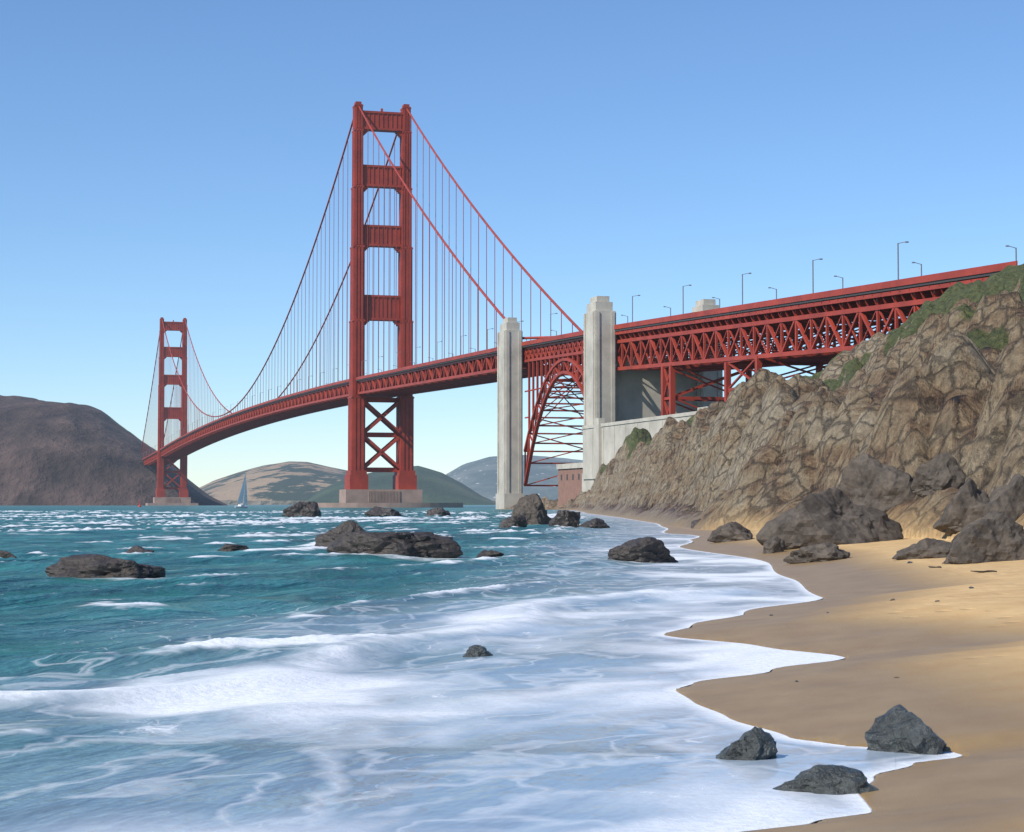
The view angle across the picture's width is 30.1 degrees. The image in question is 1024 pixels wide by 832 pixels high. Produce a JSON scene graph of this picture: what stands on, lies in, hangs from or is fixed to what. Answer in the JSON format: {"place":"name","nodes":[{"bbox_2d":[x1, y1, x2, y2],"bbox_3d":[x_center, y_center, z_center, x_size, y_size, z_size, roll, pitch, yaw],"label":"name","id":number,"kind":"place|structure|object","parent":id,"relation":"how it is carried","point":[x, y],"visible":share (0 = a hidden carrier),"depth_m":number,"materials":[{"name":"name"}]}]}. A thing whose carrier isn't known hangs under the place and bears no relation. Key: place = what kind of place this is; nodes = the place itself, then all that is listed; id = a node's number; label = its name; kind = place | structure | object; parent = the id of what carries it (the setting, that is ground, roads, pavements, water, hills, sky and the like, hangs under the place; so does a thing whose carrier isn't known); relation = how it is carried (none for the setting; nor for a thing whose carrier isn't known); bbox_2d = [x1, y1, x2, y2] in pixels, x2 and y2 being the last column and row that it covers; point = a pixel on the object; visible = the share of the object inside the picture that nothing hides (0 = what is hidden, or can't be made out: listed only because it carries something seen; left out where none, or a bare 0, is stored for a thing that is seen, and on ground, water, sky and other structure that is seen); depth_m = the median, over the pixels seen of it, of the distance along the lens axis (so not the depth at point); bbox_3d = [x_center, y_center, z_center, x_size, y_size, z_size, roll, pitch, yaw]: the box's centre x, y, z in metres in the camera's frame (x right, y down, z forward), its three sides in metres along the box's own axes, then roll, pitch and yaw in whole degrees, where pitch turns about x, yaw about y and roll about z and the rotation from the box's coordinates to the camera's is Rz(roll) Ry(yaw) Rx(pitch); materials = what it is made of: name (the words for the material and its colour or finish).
{"place":"outdoors","nodes":[
{"label":"outdoors","id":0,"kind":"place"},
{"bbox_2d":[0,395,226,505],"bbox_3d":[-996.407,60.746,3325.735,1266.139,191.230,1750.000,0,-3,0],"label":"headland","id":1,"kind":"structure","parent":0,"point":[60,454],"depth_m":2501.09,"materials":[{"name":"stone"}]},
{"bbox_2d":[146,497,197,505],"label":"tower pier","id":2,"kind":"structure","parent":0,"point":[171,501],"depth_m":2284.18,"materials":[{"name":"grey concrete"}]},
{"bbox_2d":[155,317,187,496],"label":"tower","id":3,"kind":"structure","parent":2,"relation":"on","point":[180,352],"depth_m":2297.34,"materials":[{"name":"metal"}]},
{"bbox_2d":[199,461,347,500],"bbox_3d":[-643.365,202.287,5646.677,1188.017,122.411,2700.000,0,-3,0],"label":"tan tiburon hills","id":4,"kind":"structure","parent":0,"point":[293,481],"depth_m":4603.31,"materials":[{"name":"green plant"}]},
{"bbox_2d":[221,501,495,504],"bbox_3d":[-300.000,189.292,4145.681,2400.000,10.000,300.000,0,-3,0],"label":"shore strip","id":5,"kind":"object","parent":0,"point":[263,502],"depth_m":3995.89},
{"bbox_2d":[142,347,580,465],"bbox_3d":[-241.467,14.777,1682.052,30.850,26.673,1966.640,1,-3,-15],"label":"deck truss","id":6,"kind":"object","parent":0,"point":[471,369],"visible":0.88,"depth_m":1105.44,"materials":[{"name":"red metal"}]},
{"bbox_2d":[146,241,1016,456],"bbox_3d":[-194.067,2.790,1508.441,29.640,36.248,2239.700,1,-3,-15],"label":"street lamps","id":7,"kind":"object","parent":6,"relation":"on","point":[632,316],"visible":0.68,"depth_m":601.08,"materials":[{"name":"grey metal"}]},
{"bbox_2d":[318,489,462,507],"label":"tower pier","id":8,"kind":"structure","parent":0,"point":[372,498],"depth_m":1050.05,"materials":[{"name":"grey concrete"}]},
{"bbox_2d":[345,101,416,489],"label":"tower","id":9,"kind":"structure","parent":8,"relation":"on","point":[398,124],"depth_m":1063.78,"materials":[{"name":"metal"}]},
{"bbox_2d":[141,106,581,450],"bbox_3d":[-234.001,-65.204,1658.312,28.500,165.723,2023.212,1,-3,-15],"label":"cables","id":10,"kind":"object","parent":9,"relation":"on","point":[503,245],"visible":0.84,"depth_m":1044.52,"materials":[{"name":"red metal"}]},
{"bbox_2d":[142,118,572,456],"bbox_3d":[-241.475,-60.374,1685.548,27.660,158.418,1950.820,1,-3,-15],"label":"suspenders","id":11,"kind":"object","parent":10,"relation":"hanging from","point":[154,448],"visible":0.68,"depth_m":1035.23,"materials":[{"name":"red metal"}]},
{"bbox_2d":[307,466,495,504],"bbox_3d":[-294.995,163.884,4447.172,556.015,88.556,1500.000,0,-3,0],"label":"hill","id":12,"kind":"structure","parent":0,"point":[434,486],"depth_m":3870.87,"materials":[{"name":"green plant"}]},
{"bbox_2d":[0,505,961,831],"bbox_3d":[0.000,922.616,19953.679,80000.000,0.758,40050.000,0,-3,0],"label":"sea water","id":13,"kind":"structure","parent":0,"point":[280,673],"depth_m":21.03,"materials":[{"name":"blue liquid"}]},
{"bbox_2d":[0,550,16,557],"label":"rock","id":14,"kind":"object","parent":13,"relation":"in","point":[5,554],"visible":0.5,"depth_m":66.99,"materials":[{"name":"grey stone"}]},
{"bbox_2d":[45,554,165,577],"bbox_3d":[-11.004,4.198,52.311,3.052,0.835,2.213,3,-4,-44],"label":"rock","id":15,"kind":"object","parent":13,"relation":"in","point":[90,566],"visible":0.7,"depth_m":51.73,"materials":[{"name":"grey stone"}]},
{"bbox_2d":[123,546,153,552],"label":"rock","id":16,"kind":"object","parent":13,"relation":"in","point":[137,549],"visible":0.47,"depth_m":75.38,"materials":[{"name":"grey stone"}]},
{"bbox_2d":[217,543,248,551],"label":"rock","id":17,"kind":"object","parent":13,"relation":"in","point":[226,547],"visible":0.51,"depth_m":80.73,"materials":[{"name":"grey stone"}]},
{"bbox_2d":[235,473,247,507],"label":"sailboat","id":18,"kind":"object","parent":13,"relation":"on","point":[242,495],"visible":0.91,"depth_m":898.86,"materials":[{"name":"white fabric"}]},
{"bbox_2d":[282,501,320,516],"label":"rock","id":19,"kind":"object","parent":13,"relation":"in","point":[310,509],"visible":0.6,"depth_m":291.21,"materials":[{"name":"grey stone"}]},
{"bbox_2d":[315,520,364,546],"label":"rock","id":20,"kind":"object","parent":13,"relation":"in","point":[328,538],"visible":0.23,"depth_m":81.44,"materials":[{"name":"grey stone"}]},
{"bbox_2d":[364,506,402,516],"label":"rock","id":21,"kind":"object","parent":13,"relation":"in","point":[376,511],"visible":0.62,"depth_m":311.94,"materials":[{"name":"grey stone"}]},
{"bbox_2d":[327,531,462,557],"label":"rock","id":22,"kind":"object","parent":13,"relation":"in","point":[425,544],"visible":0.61,"depth_m":72.40,"materials":[{"name":"grey stone"}]},
{"bbox_2d":[425,507,450,515],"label":"rock","id":23,"kind":"object","parent":13,"relation":"in","point":[441,511],"visible":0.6,"depth_m":312.06,"materials":[{"name":"grey stone"}]},
{"bbox_2d":[463,645,492,656],"bbox_3d":[-0.474,3.124,25.104,0.359,0.211,0.344,-3,-4,44],"label":"rock","id":24,"kind":"object","parent":13,"relation":"in","point":[476,651],"visible":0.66,"depth_m":25.03,"materials":[{"name":"grey stone"}]},
{"bbox_2d":[476,550,503,557],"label":"rock","id":25,"kind":"object","parent":13,"relation":"in","point":[489,553],"visible":0.74,"depth_m":72.76,"materials":[{"name":"grey stone"}]},
{"bbox_2d":[499,514,527,527],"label":"rock","id":26,"kind":"object","parent":13,"relation":"in","point":[519,520],"visible":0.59,"depth_m":155.79,"materials":[{"name":"grey stone"}]},
{"bbox_2d":[511,493,550,524],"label":"rock","id":27,"kind":"object","parent":13,"relation":"in","point":[531,509],"visible":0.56,"depth_m":182.38,"materials":[{"name":"grey stone"}]},
{"bbox_2d":[549,510,580,527],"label":"rock","id":28,"kind":"object","parent":13,"relation":"in","point":[566,518],"visible":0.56,"depth_m":161.64,"materials":[{"name":"grey stone"}]},
{"bbox_2d":[580,518,609,527],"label":"rock","id":29,"kind":"object","parent":13,"relation":"in","point":[596,523],"visible":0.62,"depth_m":156.04,"materials":[{"name":"grey stone"}]},
{"bbox_2d":[608,537,677,562],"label":"rock","id":30,"kind":"object","parent":13,"relation":"in","point":[648,550],"visible":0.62,"depth_m":65.28,"materials":[{"name":"grey stone"}]},
{"bbox_2d":[715,727,777,760],"bbox_3d":[1.846,2.613,15.071,0.476,0.334,0.465,-2,-3,36],"label":"rock","id":31,"kind":"object","parent":13,"relation":"in","point":[755,743],"visible":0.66,"depth_m":14.94,"materials":[{"name":"grey stone"}]},
{"bbox_2d":[0,0,1023,486],"label":"sky","id":32,"kind":"structure","parent":0,"point":[176,160],"materials":[{"name":"blue"}]},
{"bbox_2d":[446,455,582,500],"bbox_3d":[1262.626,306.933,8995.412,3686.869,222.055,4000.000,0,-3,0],"label":"hills","id":33,"kind":"structure","parent":0,"point":[479,476],"depth_m":7432.69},
{"bbox_2d":[616,357,696,421],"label":"abutment","id":34,"kind":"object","parent":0,"point":[638,394],"depth_m":623.07,"materials":[{"name":"grey concrete"}]},
{"bbox_2d":[506,264,1023,831],"bbox_3d":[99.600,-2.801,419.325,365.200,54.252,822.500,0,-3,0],"label":"coastal terrain","id":35,"kind":"structure","parent":0,"point":[926,382],"depth_m":73.81,"materials":[{"name":"beige sand"}]},
{"bbox_2d":[496,317,523,508],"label":"pylon","id":36,"kind":"object","parent":35,"relation":"on","point":[510,493],"visible":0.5,"depth_m":723.38,"materials":[{"name":"concrete"}]},
{"bbox_2d":[556,462,582,505],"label":"brick fort","id":37,"kind":"structure","parent":35,"relation":"on","point":[569,480],"depth_m":674.15,"materials":[{"name":"brick"}]},
{"bbox_2d":[523,353,687,485],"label":"steel arch","id":38,"kind":"structure","parent":35,"relation":"on","point":[543,395],"depth_m":708.68,"materials":[{"name":"red metal"}]},
{"bbox_2d":[522,330,691,362],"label":"truss","id":39,"kind":"object","parent":38,"relation":"on","point":[562,345],"visible":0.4,"depth_m":679.73,"materials":[{"name":"red metal"}]},
{"bbox_2d":[582,406,707,478],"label":"retaining wall","id":40,"kind":"structure","parent":35,"relation":"on","point":[603,441],"depth_m":597.45,"materials":[{"name":"concrete"}]},
{"bbox_2d":[582,296,722,491],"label":"pylon","id":41,"kind":"object","parent":35,"relation":"on","point":[599,319],"visible":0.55,"depth_m":616.34,"materials":[{"name":"concrete"}]},
{"bbox_2d":[691,518,700,528],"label":"rock","id":42,"kind":"object","parent":35,"relation":"on","point":[694,523],"visible":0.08,"depth_m":136.91,"materials":[{"name":"grey stone"}]},
{"bbox_2d":[661,365,754,415],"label":"viaduct bent","id":43,"kind":"object","parent":35,"relation":"on","point":[667,382],"visible":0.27,"depth_m":572.19,"materials":[{"name":"red metal"}]},
{"bbox_2d":[707,522,752,542],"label":"rock","id":44,"kind":"object","parent":35,"relation":"on","point":[731,531],"visible":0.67,"depth_m":88.56,"materials":[{"name":"grey stone"}]},
{"bbox_2d":[762,536,784,553],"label":"rock","id":45,"kind":"object","parent":35,"relation":"on","point":[775,544],"visible":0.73,"depth_m":72.47,"materials":[{"name":"grey stone"}]},
{"bbox_2d":[724,356,831,401],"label":"steel support frame","id":46,"kind":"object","parent":35,"relation":"on","point":[757,362],"depth_m":524.48,"materials":[{"name":"red metal"}]},
{"bbox_2d":[614,261,1017,371],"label":"bridge truss","id":47,"kind":"object","parent":35,"relation":"on","point":[889,302],"visible":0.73,"depth_m":495.78,"materials":[{"name":"red metal"}]},
{"bbox_2d":[783,543,849,563],"bbox_3d":[9.805,4.465,61.261,2.146,0.800,1.788,0,-3,7],"label":"rock","id":48,"kind":"object","parent":35,"relation":"on","point":[822,552],"visible":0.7,"depth_m":60.72,"materials":[{"name":"grey stone"}]},
{"bbox_2d":[773,764,878,794],"bbox_3d":[2.186,2.564,13.349,0.761,0.242,0.539,0,-3,4],"label":"rock","id":49,"kind":"object","parent":35,"relation":"on","point":[832,779],"visible":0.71,"depth_m":13.24,"materials":[{"name":"grey stone"}]},
{"bbox_2d":[756,487,903,548],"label":"rock","id":50,"kind":"object","parent":35,"relation":"on","point":[835,515],"visible":0.75,"depth_m":74.18,"materials":[{"name":"grey stone"}]},
{"bbox_2d":[839,453,916,511],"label":"rock","id":51,"kind":"object","parent":35,"relation":"on","point":[868,480],"visible":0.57,"depth_m":83.19,"materials":[{"name":"grey stone"}]},
{"bbox_2d":[865,704,946,754],"bbox_3d":[3.235,2.600,15.516,0.648,0.462,0.501,-2,-3,38],"label":"rock","id":52,"kind":"object","parent":35,"relation":"on","point":[898,728],"visible":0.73,"depth_m":15.38,"materials":[{"name":"grey stone"}]},
{"bbox_2d":[892,538,950,559],"bbox_3d":[11.970,3.882,54.934,1.683,0.763,1.376,-2,-3,40],"label":"rock","id":53,"kind":"object","parent":35,"relation":"on","point":[926,548],"visible":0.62,"depth_m":54.51,"materials":[{"name":"grey stone"}]},
{"bbox_2d":[911,452,965,496],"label":"rock","id":54,"kind":"object","parent":35,"relation":"on","point":[941,471],"visible":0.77,"depth_m":80.02,"materials":[{"name":"grey stone"}]},
{"bbox_2d":[932,477,989,533],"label":"rock","id":55,"kind":"object","parent":35,"relation":"on","point":[965,505],"visible":0.72,"depth_m":72.57,"materials":[{"name":"grey stone"}]},
{"bbox_2d":[942,511,1023,563],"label":"rock","id":56,"kind":"object","parent":35,"relation":"on","point":[994,536],"visible":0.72,"depth_m":49.78,"materials":[{"name":"grey stone"}]},
{"bbox_2d":[972,570,996,572],"bbox_3d":[10.797,3.559,43.644,0.594,0.058,0.114,0,-3,8],"label":"driftwood","id":57,"kind":"object","parent":35,"relation":"on","point":[985,571],"visible":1,"depth_m":43.62,"materials":[{"name":"brown wood"}]},
{"bbox_2d":[984,473,1023,521],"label":"rock","id":58,"kind":"object","parent":35,"relation":"on","point":[1008,500],"visible":0.55,"depth_m":68.14,"materials":[{"name":"grey stone"}]}
]}

